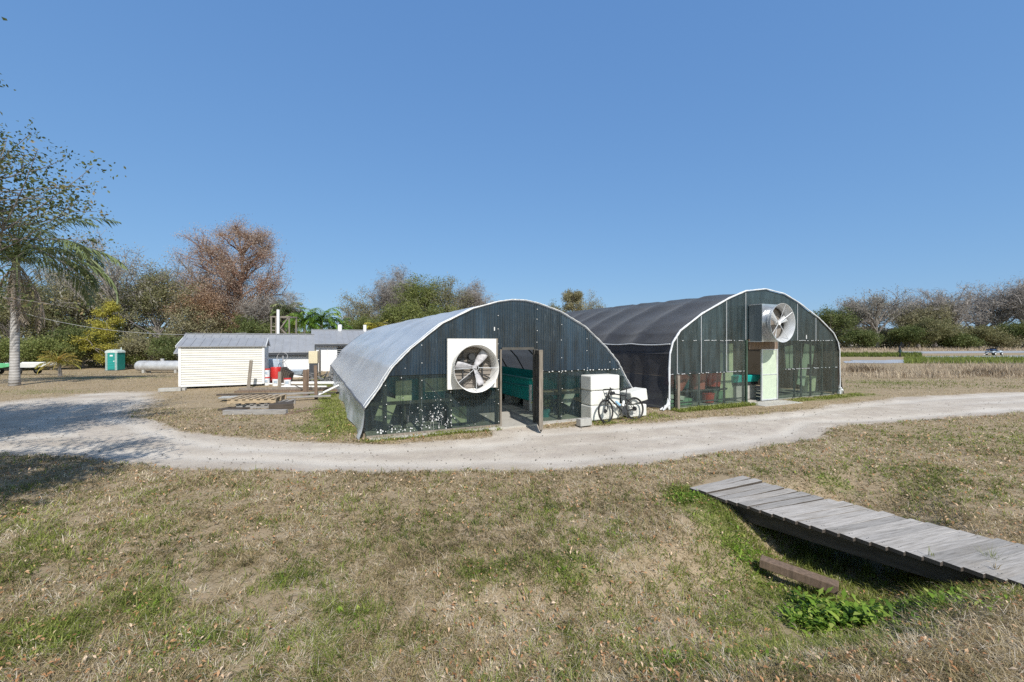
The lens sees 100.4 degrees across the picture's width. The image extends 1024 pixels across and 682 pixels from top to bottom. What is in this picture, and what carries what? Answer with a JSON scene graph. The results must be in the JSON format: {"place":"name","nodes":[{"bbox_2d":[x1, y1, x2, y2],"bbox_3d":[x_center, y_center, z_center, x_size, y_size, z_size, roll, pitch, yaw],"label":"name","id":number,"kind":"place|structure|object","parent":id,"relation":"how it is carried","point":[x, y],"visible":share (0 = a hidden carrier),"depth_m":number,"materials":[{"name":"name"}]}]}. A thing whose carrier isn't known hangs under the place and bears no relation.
{"place":"outdoors","nodes":[
{"label":"outdoors","id":0,"kind":"place"},
{"bbox_2d":[311,329,368,370],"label":"white house","id":1,"kind":"structure","parent":0,"point":[331,344],"depth_m":33.69,"materials":[{"name":"paint"}]},
{"bbox_2d":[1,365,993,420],"bbox_3d":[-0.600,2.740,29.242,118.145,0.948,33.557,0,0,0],"label":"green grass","id":2,"kind":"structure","parent":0,"point":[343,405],"depth_m":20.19,"materials":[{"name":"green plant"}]},
{"bbox_2d":[0,343,1023,681],"bbox_3d":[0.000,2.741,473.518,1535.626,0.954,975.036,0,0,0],"label":"ground","id":3,"kind":"structure","parent":0,"point":[128,383],"depth_m":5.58,"materials":[{"name":"beige plant"}]},
{"bbox_2d":[0,336,64,369],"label":"shrub","id":4,"kind":"object","parent":3,"relation":"on","point":[21,356],"visible":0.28,"depth_m":45.68,"materials":[{"name":"green plant"}]},
{"bbox_2d":[20,362,57,373],"bbox_3d":[-41.417,2.329,37.175,3.498,1.155,1.900,0,0,-6],"label":"boat","id":5,"kind":"object","parent":3,"relation":"on","point":[28,365],"visible":0.5,"depth_m":36.71,"materials":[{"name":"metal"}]},
{"bbox_2d":[0,278,82,361],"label":"tree","id":6,"kind":"object","parent":3,"relation":"on","point":[4,315],"visible":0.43,"depth_m":52.33,"materials":[{"name":"green plant"}]},
{"bbox_2d":[0,333,96,369],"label":"shrub","id":7,"kind":"object","parent":3,"relation":"on","point":[59,345],"visible":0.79,"depth_m":45.98,"materials":[{"name":"green plant"}]},
{"bbox_2d":[0,278,104,338],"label":"tree","id":8,"kind":"object","parent":3,"relation":"on","point":[56,319],"visible":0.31,"depth_m":53.96,"materials":[{"name":"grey plant"}]},
{"bbox_2d":[34,347,81,375],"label":"palm","id":9,"kind":"object","parent":3,"relation":"on","point":[58,360],"visible":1,"depth_m":31.42,"materials":[{"name":"green plant"}]},
{"bbox_2d":[0,73,125,318],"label":"laurel oak","id":10,"kind":"object","parent":3,"relation":"on","point":[3,211],"visible":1,"depth_m":9.09,"materials":[{"name":"green plant"}]},
{"bbox_2d":[0,193,127,385],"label":"queen palm","id":11,"kind":"object","parent":3,"relation":"on","point":[81,254],"visible":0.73,"depth_m":22.86,"materials":[{"name":"green plant"}]},
{"bbox_2d":[1,264,129,364],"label":"tree","id":12,"kind":"object","parent":3,"relation":"on","point":[64,290],"visible":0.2,"depth_m":56.96,"materials":[{"name":"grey plant"}]},
{"bbox_2d":[40,317,129,367],"bbox_3d":[-49.964,0.230,49.822,8.221,6.055,7.819,0,0,43],"label":"tree","id":13,"kind":"object","parent":3,"relation":"on","point":[75,330],"visible":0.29,"depth_m":49.00,"materials":[{"name":"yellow plant"}]},
{"bbox_2d":[0,346,176,366],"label":"undergrowth","id":14,"kind":"object","parent":3,"relation":"on","point":[88,363],"visible":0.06,"depth_m":52.91,"materials":[{"name":"green plant"}]},
{"bbox_2d":[63,299,136,364],"bbox_3d":[-46.731,-0.805,49.010,5.853,8.157,5.063,0,0,0],"label":"tree","id":15,"kind":"object","parent":3,"relation":"on","point":[110,307],"visible":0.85,"depth_m":48.23,"materials":[{"name":"yellow plant"}]},
{"bbox_2d":[30,222,186,324],"bbox_3d":[-50.571,-5.549,53.509,14.707,17.628,14.786,0,0,0],"label":"tree","id":16,"kind":"object","parent":3,"relation":"on","point":[117,271],"visible":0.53,"depth_m":52.72,"materials":[{"name":"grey plant"}]},
{"bbox_2d":[55,267,169,339],"bbox_3d":[-53.440,-3.705,59.544,11.392,14.027,14.303,0,0,0],"label":"tree","id":17,"kind":"object","parent":3,"relation":"on","point":[128,325],"visible":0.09,"depth_m":58.54,"materials":[{"name":"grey plant"}]},
{"bbox_2d":[105,347,125,370],"bbox_3d":[-43.262,1.952,46.555,1.242,2.510,1.255,0,0,-9],"label":"portable toilet","id":18,"kind":"object","parent":3,"relation":"on","point":[115,360],"visible":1,"depth_m":46.04,"materials":[{"name":"teal plastic"}]},
{"bbox_2d":[81,258,205,359],"bbox_3d":[-46.707,-3.738,56.194,15.393,14.022,10.784,0,0,-38],"label":"tree","id":19,"kind":"object","parent":3,"relation":"on","point":[153,297],"visible":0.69,"depth_m":55.02,"materials":[{"name":"green plant"}]},
{"bbox_2d":[111,327,182,360],"bbox_3d":[-41.991,0.846,49.741,7.729,4.825,7.466,0,0,28],"label":"shrub","id":20,"kind":"object","parent":3,"relation":"on","point":[129,345],"visible":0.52,"depth_m":48.09,"materials":[{"name":"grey plant"}]},
{"bbox_2d":[134,359,177,372],"bbox_3d":[-34.363,2.439,41.950,5.200,1.410,1.060,0,0,1],"label":"gas tank","id":21,"kind":"object","parent":3,"relation":"on","point":[150,366],"visible":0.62,"depth_m":41.51,"materials":[{"name":"silver metal"}]},
{"bbox_2d":[0,317,328,350],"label":"woodland","id":22,"kind":"object","parent":3,"relation":"on","point":[152,331],"visible":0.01,"depth_m":74.45,"materials":[{"name":"green plant"}]},
{"bbox_2d":[138,331,191,360],"bbox_3d":[-38.459,1.061,49.168,6.658,4.434,7.187,0,0,44],"label":"shrub","id":23,"kind":"object","parent":3,"relation":"on","point":[168,348],"visible":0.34,"depth_m":47.68,"materials":[{"name":"green plant"}]},
{"bbox_2d":[138,248,228,332],"bbox_3d":[-47.455,-5.638,65.214,13.364,17.920,12.575,0,0,0],"label":"tree","id":24,"kind":"object","parent":3,"relation":"on","point":[187,271],"visible":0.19,"depth_m":63.18,"materials":[{"name":"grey plant"}]},
{"bbox_2d":[147,289,233,338],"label":"tree","id":25,"kind":"object","parent":3,"relation":"on","point":[183,326],"visible":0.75,"depth_m":55.78,"materials":[{"name":"green plant"}]},
{"bbox_2d":[158,269,266,332],"bbox_3d":[-40.151,-3.165,60.098,12.790,12.929,12.472,0,0,0],"label":"bald cypress","id":26,"kind":"object","parent":3,"relation":"on","point":[209,306],"visible":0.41,"depth_m":57.36,"materials":[{"name":"red plant"}]},
{"bbox_2d":[175,338,270,386],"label":"garden shed","id":27,"kind":"structure","parent":3,"relation":"on","point":[206,362],"depth_m":21.67,"materials":[{"name":"beige wood"}]},
{"bbox_2d":[161,210,293,332],"bbox_3d":[-40.393,-7.670,62.327,16.932,21.934,17.451,0,0,-44],"label":"bald cypress","id":28,"kind":"object","parent":3,"relation":"on","point":[226,269],"visible":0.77,"depth_m":60.53,"materials":[{"name":"red plant"}]},
{"bbox_2d":[173,333,314,376],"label":"workshop","id":29,"kind":"structure","parent":3,"relation":"on","point":[296,348],"depth_m":27.73,"materials":[{"name":"white painted wood siding"},{"name":"metal"}]},
{"bbox_2d":[222,313,284,333],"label":"tree","id":30,"kind":"object","parent":3,"relation":"on","point":[246,326],"visible":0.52,"depth_m":56.26,"materials":[{"name":"green plant"}]},
{"bbox_2d":[223,409,287,414],"bbox_3d":[-8.222,2.279,13.688,1.950,0.150,0.160,0,0,-3],"label":"board","id":31,"kind":"object","parent":3,"relation":"on","point":[257,411],"visible":0.84,"depth_m":13.62,"materials":[{"name":"grey wood"}]},
{"bbox_2d":[236,399,295,408],"bbox_3d":[-8.818,2.272,15.361,1.550,0.189,1.160,0,0,-5],"label":"pallet","id":32,"kind":"object","parent":3,"relation":"on","point":[260,405],"visible":0.43,"depth_m":14.84,"materials":[{"name":"wood"}]},
{"bbox_2d":[227,394,286,403],"bbox_3d":[-9.085,2.074,15.270,1.550,0.189,1.160,0,0,-9],"label":"pallet","id":33,"kind":"object","parent":32,"relation":"on","point":[259,399],"visible":1,"depth_m":14.85,"materials":[{"name":"brown wood"}]},
{"bbox_2d":[225,286,307,333],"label":"tree","id":34,"kind":"object","parent":3,"relation":"on","point":[266,307],"visible":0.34,"depth_m":59.17,"materials":[{"name":"green plant"}]},
{"bbox_2d":[269,300,305,332],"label":"palm","id":35,"kind":"object","parent":3,"relation":"on","point":[283,310],"visible":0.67,"depth_m":58.98,"materials":[{"name":"green plant"}]},
{"bbox_2d":[283,309,325,333],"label":"palm","id":36,"kind":"object","parent":3,"relation":"on","point":[300,322],"visible":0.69,"depth_m":57.40,"materials":[{"name":"green plant"}]},
{"bbox_2d":[309,349,320,376],"bbox_3d":[-12.627,1.500,27.333,0.615,1.900,0.650,0,0,-14],"label":"meter cabinet","id":37,"kind":"object","parent":3,"relation":"on","point":[314,357],"visible":0.77,"depth_m":27.03,"materials":[{"name":"beige metal"}]},
{"bbox_2d":[299,307,344,331],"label":"palm","id":38,"kind":"object","parent":3,"relation":"on","point":[328,318],"visible":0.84,"depth_m":58.27,"materials":[{"name":"green plant"}]},
{"bbox_2d":[334,283,381,327],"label":"tree","id":39,"kind":"object","parent":3,"relation":"on","point":[361,308],"visible":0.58,"depth_m":69.10,"materials":[{"name":"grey plant"}]},
{"bbox_2d":[343,312,383,329],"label":"tree","id":40,"kind":"object","parent":3,"relation":"on","point":[355,324],"visible":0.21,"depth_m":64.17,"materials":[{"name":"green plant"}]},
{"bbox_2d":[360,262,405,316],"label":"tree","id":41,"kind":"object","parent":3,"relation":"on","point":[384,297],"visible":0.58,"depth_m":74.83,"materials":[{"name":"brown plant"}]},
{"bbox_2d":[365,298,425,324],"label":"tree","id":42,"kind":"object","parent":3,"relation":"on","point":[395,314],"visible":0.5,"depth_m":66.59,"materials":[{"name":"green plant"}]},
{"bbox_2d":[375,263,422,305],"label":"tree","id":43,"kind":"object","parent":3,"relation":"on","point":[400,278],"visible":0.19,"depth_m":78.95,"materials":[{"name":"grey plant"}]},
{"bbox_2d":[390,272,452,312],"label":"tree","id":44,"kind":"object","parent":3,"relation":"on","point":[416,292],"visible":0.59,"depth_m":72.37,"materials":[{"name":"green plant"}]},
{"bbox_2d":[418,298,456,316],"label":"tree","id":45,"kind":"object","parent":3,"relation":"on","point":[430,312],"visible":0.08,"depth_m":67.79,"materials":[{"name":"green plant"}]},
{"bbox_2d":[424,272,476,314],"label":"tree","id":46,"kind":"object","parent":3,"relation":"on","point":[447,293],"visible":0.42,"depth_m":73.30,"materials":[{"name":"green plant"}]},
{"bbox_2d":[452,276,494,309],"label":"tree","id":47,"kind":"object","parent":3,"relation":"on","point":[475,293],"visible":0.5,"depth_m":76.11,"materials":[{"name":"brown plant"}]},
{"bbox_2d":[329,299,632,440],"bbox_3d":[-4.129,0.626,20.548,8.861,3.603,21.478,0,0,-25],"label":"greenhouse","id":48,"kind":"object","parent":3,"relation":"on","point":[539,339],"visible":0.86,"depth_m":12.06,"materials":[{"name":"grey plastic"}]},
{"bbox_2d":[395,380,411,400],"bbox_3d":[-2.829,1.330,11.153,0.420,0.599,0.049,0,0,-25],"label":"plastic board","id":49,"kind":"object","parent":48,"relation":"in","point":[403,392],"visible":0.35,"depth_m":11.15,"materials":[{"name":"green plastic"}]},
{"bbox_2d":[387,377,453,410],"bbox_3d":[-4.374,1.772,17.736,1.560,1.055,8.060,0,0,-25],"label":"fish tank","id":50,"kind":"object","parent":48,"relation":"in","point":[415,396],"visible":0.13,"depth_m":14.12,"materials":[{"name":"plastic"}]},
{"bbox_2d":[398,375,452,428],"bbox_3d":[-2.372,1.495,11.826,1.578,1.690,0.736,0,0,-25],"label":"wooden frame","id":51,"kind":"object","parent":48,"relation":"on","point":[404,413],"visible":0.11,"depth_m":11.77,"materials":[{"name":"brown wood"}]},
{"bbox_2d":[447,338,498,392],"bbox_3d":[-0.964,0.627,11.137,1.402,1.395,0.405,0,0,-25],"label":"exhaust fan","id":52,"kind":"object","parent":48,"relation":"attached to","point":[473,365],"visible":1,"depth_m":11.19,"materials":[{"name":"white metal"}]},
{"bbox_2d":[489,366,578,410],"bbox_3d":[0.019,1.771,17.714,2.125,1.078,7.175,0,0,-25],"label":"fish tank","id":53,"kind":"object","parent":48,"relation":"in","point":[517,384],"visible":0.46,"depth_m":15.34,"materials":[{"name":"plastic"}]},
{"bbox_2d":[536,349,542,431],"bbox_3d":[0.725,1.287,11.541,0.100,2.114,1.095,0,0,-3],"label":"door","id":54,"kind":"structure","parent":48,"relation":"in","point":[539,353],"depth_m":10.99,"materials":[{"name":"grey wood"}]},
{"bbox_2d":[581,404,618,420],"bbox_3d":[2.646,2.103,12.818,1.040,0.430,0.540,0,0,-26],"label":"foam block","id":55,"kind":"object","parent":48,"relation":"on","point":[589,411],"depth_m":12.56,"materials":[{"name":"white plastic"}]},
{"bbox_2d":[581,389,619,405],"bbox_3d":[2.655,1.665,12.825,1.040,0.430,0.540,0,0,-24],"label":"foam block","id":56,"kind":"object","parent":55,"relation":"on","point":[592,398],"depth_m":12.55,"materials":[{"name":"white plastic"}]},
{"bbox_2d":[581,374,618,390],"bbox_3d":[2.638,1.227,12.790,1.040,0.430,0.540,0,0,-25],"label":"foam block","id":57,"kind":"object","parent":56,"relation":"on","point":[592,382],"depth_m":12.54,"materials":[{"name":"white plastic"}]},
{"bbox_2d":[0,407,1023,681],"bbox_3d":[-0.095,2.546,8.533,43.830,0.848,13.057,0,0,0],"label":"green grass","id":58,"kind":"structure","parent":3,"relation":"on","point":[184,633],"depth_m":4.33,"materials":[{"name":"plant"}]},
{"bbox_2d":[0,413,1023,681],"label":"fallen leaves","id":59,"kind":"object","parent":3,"relation":"on","point":[930,675],"visible":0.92,"depth_m":3.87,"materials":[{"name":"brown plant"}]},
{"bbox_2d":[0,362,1023,421],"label":"dry grass","id":60,"kind":"structure","parent":3,"relation":"on","point":[167,375],"depth_m":21.52,"materials":[{"name":"beige plant"}]},
{"bbox_2d":[0,431,1023,664],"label":"lawn weeds","id":61,"kind":"object","parent":3,"relation":"on","point":[593,566],"visible":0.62,"depth_m":4.25,"materials":[{"name":"green plant"}]},
{"bbox_2d":[560,288,586,311],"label":"tree","id":62,"kind":"object","parent":3,"relation":"on","point":[574,298],"visible":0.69,"depth_m":77.70,"materials":[{"name":"green plant"}]},
{"bbox_2d":[598,387,643,422],"bbox_3d":[3.202,1.858,12.565,1.764,1.032,0.528,0,-7,-26],"label":"bicycle","id":63,"kind":"object","parent":3,"relation":"on","point":[624,411],"visible":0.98,"depth_m":12.54,"materials":[{"name":"metal"}]},
{"bbox_2d":[620,403,645,416],"bbox_3d":[3.760,2.130,13.280,0.660,0.360,0.500,0,0,-25],"label":"foam block","id":64,"kind":"object","parent":3,"relation":"on","point":[639,407],"depth_m":13.07,"materials":[{"name":"white plastic"}]},
{"bbox_2d":[620,387,647,403],"bbox_3d":[3.783,1.692,13.266,0.660,0.360,0.500,-10,5,-28],"label":"foam block","id":65,"kind":"object","parent":64,"relation":"on","point":[640,393],"depth_m":13.10,"materials":[{"name":"white plastic"}]},
{"bbox_2d":[311,377,1023,603],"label":"fringe grass","id":66,"kind":"structure","parent":3,"relation":"on","point":[719,406],"depth_m":11.32,"materials":[{"name":"green plant"}]},
{"bbox_2d":[564,288,843,409],"bbox_3d":[5.373,0.168,26.099,10.652,4.424,22.750,0,0,-25],"label":"greenhouse","id":67,"kind":"object","parent":3,"relation":"on","point":[653,347],"visible":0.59,"depth_m":16.54,"materials":[{"name":"plastic"}]},
{"bbox_2d":[680,373,759,399],"bbox_3d":[8.549,1.820,18.172,1.515,0.960,3.239,0,0,-25],"label":"fish tank","id":68,"kind":"object","parent":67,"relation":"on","point":[753,379],"visible":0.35,"depth_m":16.90,"materials":[{"name":"plastic"}]},
{"bbox_2d":[720,344,732,397],"bbox_3d":[8.260,1.150,16.435,0.720,2.100,0.020,0,0,-25],"label":"plastic board","id":69,"kind":"object","parent":67,"relation":"attached to","point":[728,385],"visible":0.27,"depth_m":16.49,"materials":[{"name":"green plastic"}]},
{"bbox_2d":[761,349,777,400],"bbox_3d":[10.043,1.300,16.659,0.970,2.000,0.050,0,0,-25],"label":"door","id":70,"kind":"structure","parent":67,"relation":"in","point":[769,377],"depth_m":16.65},
{"bbox_2d":[748,303,794,341],"bbox_3d":[9.776,-0.670,16.076,1.440,1.440,0.870,0,0,-25],"label":"exhaust fan","id":71,"kind":"object","parent":67,"relation":"attached to","point":[771,323],"visible":1,"depth_m":15.92},
{"bbox_2d":[711,524,771,573],"bbox_3d":[2.971,2.655,5.372,0.929,0.454,0.749,0,0,0],"label":"leafy weed","id":72,"kind":"object","parent":3,"relation":"on","point":[739,551],"visible":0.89,"depth_m":5.40,"materials":[{"name":"green plant"}]},
{"bbox_2d":[759,555,838,594],"bbox_3d":[3.325,2.710,4.970,0.762,0.120,0.150,4,2,38],"label":"plank","id":73,"kind":"object","parent":3,"relation":"on","point":[816,580],"visible":1,"depth_m":4.92,"materials":[{"name":"brown wood"}]},
{"bbox_2d":[772,596,851,637],"bbox_3d":[2.932,2.739,4.278,0.663,0.196,0.734,0,0,0],"label":"leafy weed","id":74,"kind":"object","parent":3,"relation":"on","point":[807,615],"visible":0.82,"depth_m":4.18,"materials":[{"name":"green plant"}]},
{"bbox_2d":[655,493,1008,617],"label":"ditch weeds","id":75,"kind":"object","parent":3,"relation":"on","point":[975,602],"visible":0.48,"depth_m":4.61,"materials":[{"name":"green plant"}]},
{"bbox_2d":[809,303,864,335],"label":"tree","id":76,"kind":"object","parent":3,"relation":"on","point":[836,323],"visible":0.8,"depth_m":129.69,"materials":[{"name":"green plant"}]},
{"bbox_2d":[833,297,875,347],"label":"tree","id":77,"kind":"object","parent":3,"relation":"on","point":[860,324],"visible":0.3,"depth_m":136.35,"materials":[{"name":"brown plant"}]},
{"bbox_2d":[689,476,1023,588],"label":"footbridge","id":78,"kind":"object","parent":3,"relation":"on","point":[890,539],"visible":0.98,"depth_m":5.19,"materials":[{"name":"wood"}]},
{"bbox_2d":[711,501,1013,609],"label":"ditch grass","id":79,"kind":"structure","parent":3,"relation":"on","point":[808,549],"depth_m":5.28,"materials":[{"name":"green plant"}]},
{"bbox_2d":[838,327,888,348],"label":"bush","id":80,"kind":"object","parent":3,"relation":"on","point":[862,337],"visible":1,"depth_m":122.19,"materials":[{"name":"green plant"}]},
{"bbox_2d":[787,586,944,635],"bbox_3d":[3.350,2.609,4.195,1.042,0.608,1.108,0,0,-18],"label":"leafy weed","id":81,"kind":"object","parent":3,"relation":"on","point":[847,612],"visible":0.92,"depth_m":4.19,"materials":[{"name":"green plant"}]},
{"bbox_2d":[841,361,906,372],"bbox_3d":[26.895,1.882,32.728,6.132,0.962,3.456,0,0,0],"label":"reed clump","id":82,"kind":"object","parent":3,"relation":"on","point":[857,368],"visible":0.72,"depth_m":32.43,"materials":[{"name":"beige plant"}]},
{"bbox_2d":[835,286,942,347],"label":"tree","id":83,"kind":"object","parent":3,"relation":"on","point":[882,307],"visible":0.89,"depth_m":133.81,"materials":[{"name":"grey plant"}]},
{"bbox_2d":[884,288,934,347],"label":"tree","id":84,"kind":"object","parent":3,"relation":"on","point":[901,344],"visible":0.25,"depth_m":138.69,"materials":[{"name":"brown plant"}]},
{"bbox_2d":[884,322,936,347],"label":"bush","id":85,"kind":"object","parent":3,"relation":"on","point":[905,334],"visible":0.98,"depth_m":126.63,"materials":[{"name":"green plant"}]},
{"bbox_2d":[883,300,956,347],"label":"tree","id":86,"kind":"object","parent":3,"relation":"on","point":[943,313],"visible":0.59,"depth_m":133.30,"materials":[{"name":"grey plant"}]},
{"bbox_2d":[837,325,1023,347],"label":"woodland","id":87,"kind":"object","parent":3,"relation":"on","point":[887,343],"visible":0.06,"depth_m":150.46,"materials":[{"name":"green plant"}]},
{"bbox_2d":[840,359,1023,378],"bbox_3d":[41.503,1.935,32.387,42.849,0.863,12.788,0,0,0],"label":"dry reeds","id":88,"kind":"object","parent":3,"relation":"on","point":[914,373],"visible":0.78,"depth_m":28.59,"materials":[{"name":"beige plant"}]},
{"bbox_2d":[840,346,1023,350],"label":"reeds","id":89,"kind":"object","parent":3,"relation":"on","point":[925,349],"visible":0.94,"depth_m":107.33,"materials":[{"name":"plant"}]},
{"bbox_2d":[908,315,973,348],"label":"bush","id":90,"kind":"object","parent":3,"relation":"on","point":[936,330],"visible":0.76,"depth_m":124.08,"materials":[{"name":"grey plant"}]},
{"bbox_2d":[899,282,983,347],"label":"tree","id":91,"kind":"object","parent":3,"relation":"on","point":[923,303],"visible":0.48,"depth_m":135.07,"materials":[{"name":"brown plant"}]},
{"bbox_2d":[878,585,1007,614],"bbox_3d":[4.089,2.534,4.090,0.944,0.529,0.770,0,0,0],"label":"leafy weed","id":92,"kind":"object","parent":3,"relation":"on","point":[935,595],"visible":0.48,"depth_m":4.10,"materials":[{"name":"green plant"}]},
{"bbox_2d":[934,332,990,348],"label":"bush","id":93,"kind":"object","parent":3,"relation":"on","point":[962,340],"visible":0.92,"depth_m":122.51,"materials":[{"name":"green plant"}]},
{"bbox_2d":[931,294,994,348],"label":"tree","id":94,"kind":"object","parent":3,"relation":"on","point":[956,308],"visible":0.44,"depth_m":130.72,"materials":[{"name":"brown plant"}]},
{"bbox_2d":[903,354,1023,363],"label":"bright grass","id":95,"kind":"structure","parent":3,"relation":"on","point":[946,359],"depth_m":46.91,"materials":[{"name":"green plant"}]},
{"bbox_2d":[937,364,1020,375],"bbox_3d":[32.406,1.876,29.679,6.230,0.973,3.503,0,0,0],"label":"reed clump","id":96,"kind":"object","parent":3,"relation":"on","point":[976,369],"visible":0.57,"depth_m":29.38,"materials":[{"name":"beige plant"}]},
{"bbox_2d":[952,283,1016,347],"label":"tree","id":97,"kind":"object","parent":3,"relation":"on","point":[986,313],"visible":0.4,"depth_m":137.69,"materials":[{"name":"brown plant"}]},
{"bbox_2d":[957,323,1018,347],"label":"bush","id":98,"kind":"object","parent":3,"relation":"on","point":[987,333],"visible":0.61,"depth_m":126.60,"materials":[{"name":"green plant"}]},
{"bbox_2d":[953,275,1023,330],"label":"tree","id":99,"kind":"object","parent":3,"relation":"on","point":[990,298],"visible":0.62,"depth_m":135.50,"materials":[{"name":"brown plant"}]},
{"bbox_2d":[975,333,1023,348],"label":"bush","id":100,"kind":"object","parent":3,"relation":"on","point":[1008,344],"visible":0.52,"depth_m":125.15,"materials":[{"name":"green plant"}]},
{"bbox_2d":[978,277,1023,348],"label":"tree","id":101,"kind":"object","parent":3,"relation":"on","point":[1019,315],"visible":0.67,"depth_m":132.95,"materials":[{"name":"brown plant"}]},
{"bbox_2d":[995,319,1023,346],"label":"bush","id":102,"kind":"object","parent":3,"relation":"on","point":[1017,330],"visible":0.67,"depth_m":125.54,"materials":[{"name":"green plant"}]},
{"bbox_2d":[0,392,1023,472],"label":"sand track","id":103,"kind":"structure","parent":0,"point":[193,451],"depth_m":10.25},
{"bbox_2d":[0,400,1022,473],"bbox_3d":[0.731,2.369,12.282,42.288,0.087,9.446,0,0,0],"label":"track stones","id":104,"kind":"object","parent":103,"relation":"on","point":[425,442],"visible":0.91,"depth_m":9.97,"materials":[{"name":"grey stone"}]},
{"bbox_2d":[0,0,1023,337],"label":"sky","id":105,"kind":"structure","parent":0,"point":[629,152],"materials":[{"name":"blue"}]},
{"bbox_2d":[840,350,922,356],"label":"pond grass","id":106,"kind":"structure","parent":0,"point":[870,354],"depth_m":64.30,"materials":[{"name":"green plant"}]},
{"bbox_2d":[846,378,1023,388],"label":"verge grass","id":107,"kind":"structure","parent":0,"point":[911,382],"depth_m":22.94,"materials":[{"name":"beige plant"}]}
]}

